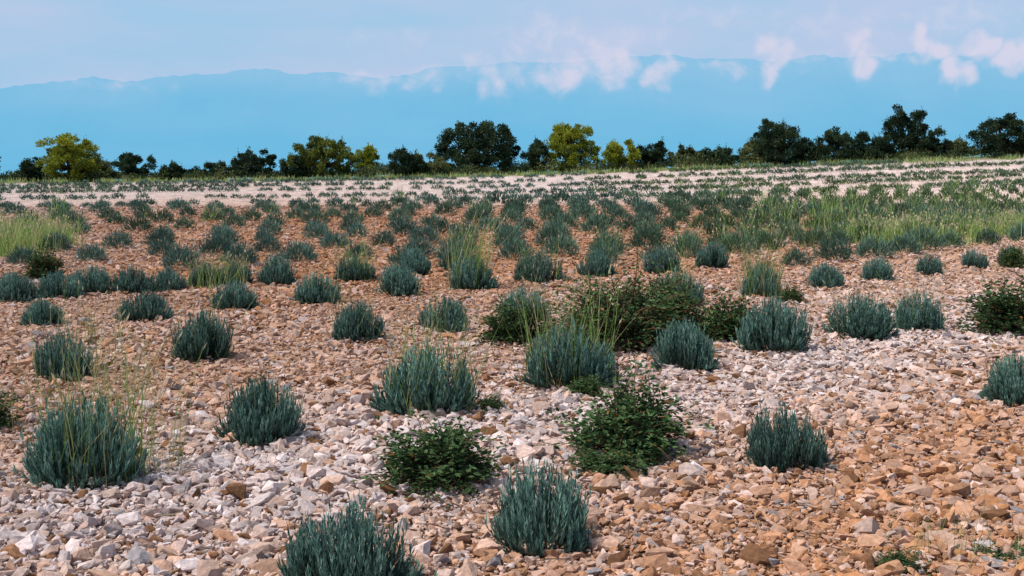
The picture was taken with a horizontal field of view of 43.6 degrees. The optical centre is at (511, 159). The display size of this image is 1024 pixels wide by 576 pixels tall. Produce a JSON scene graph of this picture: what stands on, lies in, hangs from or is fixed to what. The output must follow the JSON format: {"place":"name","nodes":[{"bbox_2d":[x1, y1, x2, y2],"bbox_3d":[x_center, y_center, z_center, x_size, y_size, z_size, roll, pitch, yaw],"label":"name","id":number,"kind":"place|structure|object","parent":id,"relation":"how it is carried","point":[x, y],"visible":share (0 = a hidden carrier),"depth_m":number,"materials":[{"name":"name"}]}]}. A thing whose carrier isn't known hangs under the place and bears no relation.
{"place":"outdoors","nodes":[
{"label":"outdoors","id":0,"kind":"place"},
{"bbox_2d":[0,164,762,180],"bbox_3d":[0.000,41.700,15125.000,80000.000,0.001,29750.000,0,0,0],"label":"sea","id":1,"kind":"structure","parent":0,"point":[7,167],"depth_m":7117.32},
{"bbox_2d":[0,52,1023,163],"bbox_3d":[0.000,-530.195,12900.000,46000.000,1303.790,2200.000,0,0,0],"label":"distant mountains","id":2,"kind":"structure","parent":0,"point":[699,104],"depth_m":13196.88,"materials":[{"name":"stone"}]},
{"bbox_2d":[0,159,1023,268],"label":"lavender field","id":3,"kind":"structure","parent":0,"point":[223,235],"depth_m":32.89,"materials":[{"name":"green plant"}]},
{"bbox_2d":[0,154,1023,575],"bbox_3d":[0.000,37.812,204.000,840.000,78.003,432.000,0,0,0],"label":"stony ground","id":4,"kind":"structure","parent":0,"point":[164,198],"depth_m":24.37,"materials":[{"name":"gravel"}]},
{"bbox_2d":[0,382,25,432],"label":"bramble shrub","id":5,"kind":"object","parent":4,"relation":"on","point":[3,416],"visible":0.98,"depth_m":8.07,"materials":[{"name":"green plant"}]},
{"bbox_2d":[0,267,43,301],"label":"lavender bush","id":6,"kind":"object","parent":4,"relation":"on","point":[13,287],"visible":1,"depth_m":15.31,"materials":[{"name":"green plant"}]},
{"bbox_2d":[13,156,58,181],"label":"holm oak tree","id":7,"kind":"object","parent":4,"relation":"on","point":[27,165],"visible":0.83,"depth_m":73.23,"materials":[{"name":"green plant"}]},
{"bbox_2d":[15,241,68,279],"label":"bramble shrub","id":8,"kind":"object","parent":4,"relation":"on","point":[48,263],"visible":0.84,"depth_m":18.18,"materials":[{"name":"green plant"}]},
{"bbox_2d":[18,296,69,325],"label":"lavender bush","id":9,"kind":"object","parent":4,"relation":"on","point":[38,313],"visible":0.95,"depth_m":13.12,"materials":[{"name":"green plant"}]},
{"bbox_2d":[35,269,84,298],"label":"lavender bush","id":10,"kind":"object","parent":4,"relation":"on","point":[51,287],"visible":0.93,"depth_m":15.59,"materials":[{"name":"green plant"}]},
{"bbox_2d":[31,321,95,380],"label":"lavender bush","id":11,"kind":"object","parent":4,"relation":"on","point":[50,352],"visible":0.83,"depth_m":9.93,"materials":[{"name":"green plant"}]},
{"bbox_2d":[1,304,125,441],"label":"grass tuft","id":12,"kind":"object","parent":4,"relation":"on","point":[74,373],"visible":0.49,"depth_m":7.32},
{"bbox_2d":[34,132,104,181],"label":"pine tree","id":13,"kind":"object","parent":4,"relation":"on","point":[68,152],"visible":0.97,"depth_m":71.93,"materials":[{"name":"green plant"}]},
{"bbox_2d":[11,388,147,490],"bbox_3d":[-2.272,1.445,6.760,0.704,0.528,0.695,0,0,41],"label":"lavender bush","id":14,"kind":"object","parent":4,"relation":"on","point":[36,469],"visible":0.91,"depth_m":6.61,"materials":[{"name":"green plant"}]},
{"bbox_2d":[68,264,113,292],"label":"lavender bush","id":15,"kind":"object","parent":4,"relation":"on","point":[93,281],"visible":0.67,"depth_m":16.19,"materials":[{"name":"green plant"}]},
{"bbox_2d":[50,280,134,343],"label":"grass tuft","id":16,"kind":"object","parent":4,"relation":"on","point":[91,330],"visible":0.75,"depth_m":11.88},
{"bbox_2d":[81,158,116,181],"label":"juniper shrub","id":17,"kind":"object","parent":4,"relation":"on","point":[107,166],"visible":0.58,"depth_m":72.92,"materials":[{"name":"green plant"}]},
{"bbox_2d":[0,313,207,487],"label":"grass tuft","id":18,"kind":"object","parent":4,"relation":"on","point":[101,391],"visible":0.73,"depth_m":6.69,"materials":[{"name":"plant"}]},
{"bbox_2d":[110,262,156,293],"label":"lavender bush","id":19,"kind":"object","parent":4,"relation":"on","point":[124,282],"visible":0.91,"depth_m":16.31,"materials":[{"name":"green plant"}]},
{"bbox_2d":[109,151,157,179],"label":"holm oak tree","id":20,"kind":"object","parent":4,"relation":"on","point":[127,163],"visible":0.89,"depth_m":74.71,"materials":[{"name":"green plant"}]},
{"bbox_2d":[63,322,223,477],"bbox_3d":[-1.935,1.311,6.933,0.977,0.775,0.700,0,0,22],"label":"grass tuft","id":21,"kind":"object","parent":4,"relation":"on","point":[153,443],"visible":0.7,"depth_m":6.92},
{"bbox_2d":[113,288,175,321],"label":"lavender bush","id":22,"kind":"object","parent":4,"relation":"on","point":[150,307],"visible":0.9,"depth_m":13.51,"materials":[{"name":"green plant"}]},
{"bbox_2d":[150,264,189,291],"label":"lavender bush","id":23,"kind":"object","parent":4,"relation":"on","point":[162,279],"visible":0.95,"depth_m":16.49,"materials":[{"name":"green plant"}]},
{"bbox_2d":[158,160,187,180],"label":"holm oak tree","id":24,"kind":"object","parent":4,"relation":"on","point":[174,167],"visible":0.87,"depth_m":72.74,"materials":[{"name":"green plant"}]},
{"bbox_2d":[170,305,234,361],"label":"lavender bush","id":25,"kind":"object","parent":4,"relation":"on","point":[187,347],"visible":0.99,"depth_m":10.78,"materials":[{"name":"green plant"}]},
{"bbox_2d":[187,260,224,286],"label":"lavender bush","id":26,"kind":"object","parent":4,"relation":"on","point":[194,279],"visible":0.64,"depth_m":17.02,"materials":[{"name":"green plant"}]},
{"bbox_2d":[187,160,226,179],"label":"holm oak tree","id":27,"kind":"object","parent":4,"relation":"on","point":[209,166],"visible":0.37,"depth_m":74.80,"materials":[{"name":"green plant"}]},
{"bbox_2d":[186,249,249,289],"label":"grass tuft","id":28,"kind":"object","parent":4,"relation":"on","point":[198,285],"visible":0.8,"depth_m":16.92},
{"bbox_2d":[209,279,259,309],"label":"lavender bush","id":29,"kind":"object","parent":4,"relation":"on","point":[243,298],"visible":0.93,"depth_m":14.41,"materials":[{"name":"green plant"}]},
{"bbox_2d":[221,260,254,285],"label":"lavender bush","id":30,"kind":"object","parent":4,"relation":"on","point":[247,277],"visible":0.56,"depth_m":17.20,"materials":[{"name":"green plant"}]},
{"bbox_2d":[223,146,277,177],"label":"holm oak tree","id":31,"kind":"object","parent":4,"relation":"on","point":[249,159],"visible":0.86,"depth_m":73.27,"materials":[{"name":"green plant"}]},
{"bbox_2d":[213,367,307,446],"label":"lavender bush","id":32,"kind":"object","parent":4,"relation":"on","point":[256,423],"visible":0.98,"depth_m":7.61,"materials":[{"name":"green plant"}]},
{"bbox_2d":[254,250,297,284],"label":"lavender bush","id":33,"kind":"object","parent":4,"relation":"on","point":[282,272],"visible":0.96,"depth_m":17.26,"materials":[{"name":"green plant"}]},
{"bbox_2d":[278,152,310,178],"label":"holm oak tree","id":34,"kind":"object","parent":4,"relation":"on","point":[297,170],"visible":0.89,"depth_m":72.09,"materials":[{"name":"green plant"}]},
{"bbox_2d":[293,270,341,303],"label":"lavender bush","id":35,"kind":"object","parent":4,"relation":"on","point":[318,294],"visible":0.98,"depth_m":15.02,"materials":[{"name":"green plant"}]},
{"bbox_2d":[286,134,359,176],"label":"pine tree","id":36,"kind":"object","parent":4,"relation":"on","point":[312,154],"visible":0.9,"depth_m":72.57,"materials":[{"name":"green plant"}]},
{"bbox_2d":[313,229,381,281],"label":"grass tuft","id":37,"kind":"object","parent":4,"relation":"on","point":[362,252],"visible":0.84,"depth_m":17.94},
{"bbox_2d":[332,252,377,281],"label":"lavender bush","id":38,"kind":"object","parent":4,"relation":"on","point":[353,270],"visible":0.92,"depth_m":17.85,"materials":[{"name":"green plant"}]},
{"bbox_2d":[327,298,385,342],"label":"lavender bush","id":39,"kind":"object","parent":4,"relation":"on","point":[346,325],"visible":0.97,"depth_m":11.94,"materials":[{"name":"green plant"}]},
{"bbox_2d":[276,487,437,575],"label":"lavender bush","id":40,"kind":"object","parent":4,"relation":"on","point":[312,554],"visible":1,"depth_m":4.98,"materials":[{"name":"green plant"}]},
{"bbox_2d":[353,142,379,176],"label":"pine tree","id":41,"kind":"object","parent":4,"relation":"on","point":[368,155],"visible":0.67,"depth_m":74.18,"materials":[{"name":"green plant"}]},
{"bbox_2d":[375,259,420,296],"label":"lavender bush","id":42,"kind":"object","parent":4,"relation":"on","point":[397,280],"visible":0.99,"depth_m":15.96,"materials":[{"name":"green plant"}]},
{"bbox_2d":[387,144,430,176],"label":"holm oak tree","id":43,"kind":"object","parent":4,"relation":"on","point":[403,156],"visible":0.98,"depth_m":72.04,"materials":[{"name":"green plant"}]},
{"bbox_2d":[398,247,435,274],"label":"lavender bush","id":44,"kind":"object","parent":4,"relation":"on","point":[412,259],"visible":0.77,"depth_m":18.88,"materials":[{"name":"green plant"}]},
{"bbox_2d":[366,336,482,415],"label":"lavender bush","id":45,"kind":"object","parent":4,"relation":"on","point":[430,392],"visible":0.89,"depth_m":8.47,"materials":[{"name":"green plant"}]},
{"bbox_2d":[352,295,502,415],"bbox_3d":[-0.588,1.308,8.711,1.060,0.781,1.033,0,0,0],"label":"grass tuft","id":46,"kind":"object","parent":4,"relation":"on","point":[444,363],"visible":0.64,"depth_m":8.60,"materials":[{"name":"plant"}]},
{"bbox_2d":[407,149,456,175],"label":"juniper shrub","id":47,"kind":"object","parent":4,"relation":"on","point":[441,163],"visible":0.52,"depth_m":73.42,"materials":[{"name":"green plant"}]},
{"bbox_2d":[349,410,519,507],"bbox_3d":[-0.392,1.525,6.749,0.886,0.393,0.925,0,0,37],"label":"bramble shrub","id":48,"kind":"object","parent":4,"relation":"on","point":[444,460],"visible":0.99,"depth_m":6.60,"materials":[{"name":"green plant"}]},
{"bbox_2d":[416,294,470,332],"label":"lavender bush","id":49,"kind":"object","parent":4,"relation":"on","point":[452,313],"visible":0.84,"depth_m":12.58,"materials":[{"name":"green plant"}]},
{"bbox_2d":[435,245,467,270],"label":"lavender bush","id":50,"kind":"object","parent":4,"relation":"on","point":[444,259],"visible":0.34,"depth_m":19.73,"materials":[{"name":"green plant"}]},
{"bbox_2d":[434,209,507,290],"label":"grass tuft","id":51,"kind":"object","parent":4,"relation":"on","point":[480,248],"visible":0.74,"depth_m":16.77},
{"bbox_2d":[446,253,500,289],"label":"lavender bush","id":52,"kind":"object","parent":4,"relation":"on","point":[465,282],"visible":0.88,"depth_m":16.64,"materials":[{"name":"green plant"}]},
{"bbox_2d":[434,119,520,174],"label":"holm oak tree","id":53,"kind":"object","parent":4,"relation":"on","point":[468,144],"visible":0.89,"depth_m":74.44,"materials":[{"name":"green plant"}]},
{"bbox_2d":[471,392,510,412],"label":"bramble shrub","id":54,"kind":"object","parent":4,"relation":"on","point":[490,403],"visible":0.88,"depth_m":8.57,"materials":[{"name":"green plant"}]},
{"bbox_2d":[0,312,1011,575],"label":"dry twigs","id":55,"kind":"object","parent":4,"relation":"on","point":[544,442],"visible":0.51,"depth_m":6.83,"materials":[{"name":"wood"}]},
{"bbox_2d":[0,202,1023,575],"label":"limestone rubble","id":56,"kind":"object","parent":4,"relation":"on","point":[326,460],"visible":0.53,"depth_m":7.61,"materials":[{"name":"stone"}]},
{"bbox_2d":[0,141,1023,181],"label":"maquis scrub","id":57,"kind":"object","parent":4,"relation":"on","point":[521,167],"visible":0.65,"depth_m":72.58,"materials":[{"name":"green plant"}]},
{"bbox_2d":[470,288,558,346],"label":"bramble shrub","id":58,"kind":"object","parent":4,"relation":"on","point":[503,335],"visible":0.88,"depth_m":11.80,"materials":[{"name":"green plant"}]},
{"bbox_2d":[495,283,551,322],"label":"lavender bush","id":59,"kind":"object","parent":4,"relation":"on","point":[511,296],"visible":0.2,"depth_m":13.25,"materials":[{"name":"green plant"}]},
{"bbox_2d":[519,135,552,172],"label":"holm oak tree","id":60,"kind":"object","parent":4,"relation":"on","point":[538,150],"visible":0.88,"depth_m":72.95,"materials":[{"name":"green plant"}]},
{"bbox_2d":[484,454,593,557],"bbox_3d":[0.129,1.503,5.602,0.530,0.428,0.435,0,0,-12],"label":"lavender bush","id":61,"kind":"object","parent":4,"relation":"on","point":[560,518],"visible":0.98,"depth_m":5.54,"materials":[{"name":"green plant"}]},
{"bbox_2d":[513,246,570,282],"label":"lavender bush","id":62,"kind":"object","parent":4,"relation":"on","point":[545,270],"visible":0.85,"depth_m":17.60,"materials":[{"name":"green plant"}]},
{"bbox_2d":[499,263,634,389],"bbox_3d":[0.456,1.238,9.763,1.114,0.915,1.041,0,0,0],"label":"grass tuft","id":63,"kind":"object","parent":4,"relation":"on","point":[563,321],"visible":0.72,"depth_m":9.66,"materials":[{"name":"plant"}]},
{"bbox_2d":[512,316,626,388],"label":"lavender bush","id":64,"kind":"object","parent":4,"relation":"on","point":[590,360],"visible":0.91,"depth_m":9.48,"materials":[{"name":"green plant"}]},
{"bbox_2d":[546,121,603,172],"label":"pine tree","id":65,"kind":"object","parent":4,"relation":"on","point":[565,138],"visible":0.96,"depth_m":74.14,"materials":[{"name":"green plant"}]},
{"bbox_2d":[561,373,615,396],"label":"bramble shrub","id":66,"kind":"object","parent":4,"relation":"on","point":[584,386],"visible":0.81,"depth_m":9.16,"materials":[{"name":"green plant"}]},
{"bbox_2d":[575,247,618,276],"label":"lavender bush","id":67,"kind":"object","parent":4,"relation":"on","point":[600,262],"visible":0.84,"depth_m":18.40,"materials":[{"name":"green plant"}]},
{"bbox_2d":[560,445,651,479],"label":"bramble shrub","id":68,"kind":"object","parent":4,"relation":"on","point":[604,464],"visible":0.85,"depth_m":6.93,"materials":[{"name":"green plant"}]},
{"bbox_2d":[527,250,709,354],"bbox_3d":[0.929,1.264,11.640,1.716,0.932,1.642,0,0,10],"label":"bramble shrub","id":69,"kind":"object","parent":4,"relation":"on","point":[639,331],"visible":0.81,"depth_m":11.44,"materials":[{"name":"green plant"}]},
{"bbox_2d":[601,138,641,170],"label":"pine tree","id":70,"kind":"object","parent":4,"relation":"on","point":[613,153],"visible":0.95,"depth_m":72.03,"materials":[{"name":"green plant"}]},
{"bbox_2d":[545,354,718,469],"bbox_3d":[0.636,1.444,7.428,1.034,0.585,0.869,0,0,44],"label":"bramble shrub","id":71,"kind":"object","parent":4,"relation":"on","point":[627,424],"visible":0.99,"depth_m":7.29,"materials":[{"name":"green plant"}]},
{"bbox_2d":[633,136,667,168],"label":"holm oak tree","id":72,"kind":"object","parent":4,"relation":"on","point":[653,154],"visible":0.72,"depth_m":73.38,"materials":[{"name":"green plant"}]},
{"bbox_2d":[640,243,681,273],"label":"lavender bush","id":73,"kind":"object","parent":4,"relation":"on","point":[665,262],"visible":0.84,"depth_m":19.15,"materials":[{"name":"green plant"}]},
{"bbox_2d":[615,256,711,337],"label":"bramble shrub","id":74,"kind":"object","parent":4,"relation":"on","point":[693,308],"visible":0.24,"depth_m":12.29,"materials":[{"name":"green plant"}]},
{"bbox_2d":[656,265,704,304],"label":"lavender bush","id":75,"kind":"object","parent":4,"relation":"on","point":[700,294],"visible":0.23,"depth_m":15.00,"materials":[{"name":"green plant"}]},
{"bbox_2d":[650,314,718,370],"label":"lavender bush","id":76,"kind":"object","parent":4,"relation":"on","point":[691,351],"visible":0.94,"depth_m":10.32,"materials":[{"name":"green plant"}]},
{"bbox_2d":[694,239,729,268],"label":"lavender bush","id":77,"kind":"object","parent":4,"relation":"on","point":[710,256],"visible":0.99,"depth_m":20.09,"materials":[{"name":"green plant"}]},
{"bbox_2d":[697,143,739,166],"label":"holm oak tree","id":78,"kind":"object","parent":4,"relation":"on","point":[725,153],"visible":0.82,"depth_m":72.53,"materials":[{"name":"green plant"}]},
{"bbox_2d":[675,283,762,342],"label":"bramble shrub","id":79,"kind":"object","parent":4,"relation":"on","point":[722,324],"visible":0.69,"depth_m":12.00,"materials":[{"name":"green plant"}]},
{"bbox_2d":[736,135,775,164],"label":"juniper shrub","id":80,"kind":"object","parent":4,"relation":"on","point":[747,151],"visible":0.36,"depth_m":74.53,"materials":[{"name":"green plant"}]},
{"bbox_2d":[728,238,792,297],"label":"grass tuft","id":81,"kind":"object","parent":4,"relation":"on","point":[745,269],"visible":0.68,"depth_m":15.82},
{"bbox_2d":[739,258,782,296],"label":"lavender bush","id":82,"kind":"object","parent":4,"relation":"on","point":[771,290],"visible":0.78,"depth_m":15.80,"materials":[{"name":"green plant"}]},
{"bbox_2d":[729,294,812,353],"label":"lavender bush","id":83,"kind":"object","parent":4,"relation":"on","point":[781,330],"visible":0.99,"depth_m":11.21,"materials":[{"name":"green plant"}]},
{"bbox_2d":[751,118,805,164],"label":"holm oak tree","id":84,"kind":"object","parent":4,"relation":"on","point":[773,144],"visible":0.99,"depth_m":71.59,"materials":[{"name":"green plant"}]},
{"bbox_2d":[770,281,809,302],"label":"bramble shrub","id":85,"kind":"object","parent":4,"relation":"on","point":[793,294],"visible":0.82,"depth_m":15.14,"materials":[{"name":"green plant"}]},
{"bbox_2d":[744,395,837,472],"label":"lavender bush","id":86,"kind":"object","parent":4,"relation":"on","point":[783,445],"visible":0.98,"depth_m":7.03,"materials":[{"name":"green plant"}]},
{"bbox_2d":[790,137,818,163],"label":"holm oak tree","id":87,"kind":"object","parent":4,"relation":"on","point":[809,145],"visible":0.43,"depth_m":74.07,"materials":[{"name":"green plant"}]},
{"bbox_2d":[805,261,845,287],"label":"lavender bush","id":88,"kind":"object","parent":4,"relation":"on","point":[818,274],"visible":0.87,"depth_m":17.02,"materials":[{"name":"green plant"}]},
{"bbox_2d":[812,126,869,162],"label":"holm oak tree","id":89,"kind":"object","parent":4,"relation":"on","point":[837,143],"visible":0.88,"depth_m":73.05,"materials":[{"name":"green plant"}]},
{"bbox_2d":[821,287,899,340],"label":"lavender bush","id":90,"kind":"object","parent":4,"relation":"on","point":[857,325],"visible":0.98,"depth_m":12.10,"materials":[{"name":"green plant"}]},
{"bbox_2d":[859,255,896,280],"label":"lavender bush","id":91,"kind":"object","parent":4,"relation":"on","point":[883,269],"visible":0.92,"depth_m":17.94,"materials":[{"name":"green plant"}]},
{"bbox_2d":[860,131,896,160],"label":"holm oak tree","id":92,"kind":"object","parent":4,"relation":"on","point":[877,145],"visible":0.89,"depth_m":72.86,"materials":[{"name":"green plant"}]},
{"bbox_2d":[868,545,939,575],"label":"bramble shrub","id":93,"kind":"object","parent":4,"relation":"on","point":[901,557],"visible":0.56,"depth_m":5.33,"materials":[{"name":"green plant"}]},
{"bbox_2d":[881,104,931,154],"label":"holm oak tree","id":94,"kind":"object","parent":4,"relation":"on","point":[898,124],"visible":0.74,"depth_m":74.58,"materials":[{"name":"green plant"}]},
{"bbox_2d":[892,289,947,330],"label":"lavender bush","id":95,"kind":"object","parent":4,"relation":"on","point":[930,318],"visible":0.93,"depth_m":12.66,"materials":[{"name":"green plant"}]},
{"bbox_2d":[907,125,950,158],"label":"holm oak tree","id":96,"kind":"object","parent":4,"relation":"on","point":[928,141],"visible":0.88,"depth_m":74.16,"materials":[{"name":"green plant"}]},
{"bbox_2d":[915,253,942,275],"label":"lavender bush","id":97,"kind":"object","parent":4,"relation":"on","point":[929,267],"visible":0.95,"depth_m":18.94,"materials":[{"name":"green plant"}]},
{"bbox_2d":[934,135,973,157],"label":"juniper shrub","id":98,"kind":"object","parent":4,"relation":"on","point":[958,143],"visible":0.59,"depth_m":73.98,"materials":[{"name":"green plant"}]},
{"bbox_2d":[887,488,1022,566],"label":"grass tuft","id":99,"kind":"object","parent":4,"relation":"on","point":[956,533],"visible":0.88,"depth_m":5.48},
{"bbox_2d":[960,246,990,268],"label":"lavender bush","id":100,"kind":"object","parent":4,"relation":"on","point":[970,260],"visible":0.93,"depth_m":20.14,"materials":[{"name":"green plant"}]},
{"bbox_2d":[942,275,1023,338],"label":"bramble shrub","id":101,"kind":"object","parent":4,"relation":"on","point":[1002,311],"visible":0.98,"depth_m":12.41,"materials":[{"name":"green plant"}]},
{"bbox_2d":[966,112,1023,158],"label":"holm oak tree","id":102,"kind":"object","parent":4,"relation":"on","point":[1010,124],"visible":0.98,"depth_m":72.07,"materials":[{"name":"green plant"}]},
{"bbox_2d":[971,538,1023,565],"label":"bramble shrub","id":103,"kind":"object","parent":4,"relation":"on","point":[999,554],"visible":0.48,"depth_m":5.47,"materials":[{"name":"green plant"}]},
{"bbox_2d":[977,350,1023,405],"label":"lavender bush","id":104,"kind":"object","parent":4,"relation":"on","point":[1006,384],"visible":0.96,"depth_m":8.89,"materials":[{"name":"green plant"}]},
{"bbox_2d":[994,241,1023,268],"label":"bramble shrub","id":105,"kind":"object","parent":4,"relation":"on","point":[1012,258],"visible":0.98,"depth_m":20.13,"materials":[{"name":"green plant"}]},
{"bbox_2d":[0,153,1023,258],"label":"wild grass","id":106,"kind":"structure","parent":0,"point":[12,236],"depth_m":28.35,"materials":[{"name":"plant"}]},
{"bbox_2d":[0,0,1023,87],"label":"sky","id":107,"kind":"structure","parent":0,"point":[42,41],"materials":[{"name":"blue"}]},
{"bbox_2d":[360,12,1023,90],"bbox_3d":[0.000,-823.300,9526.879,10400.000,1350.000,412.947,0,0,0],"label":"cloud","id":108,"kind":"structure","parent":0,"point":[617,65],"depth_m":9451.57,"materials":[{"name":"white"}]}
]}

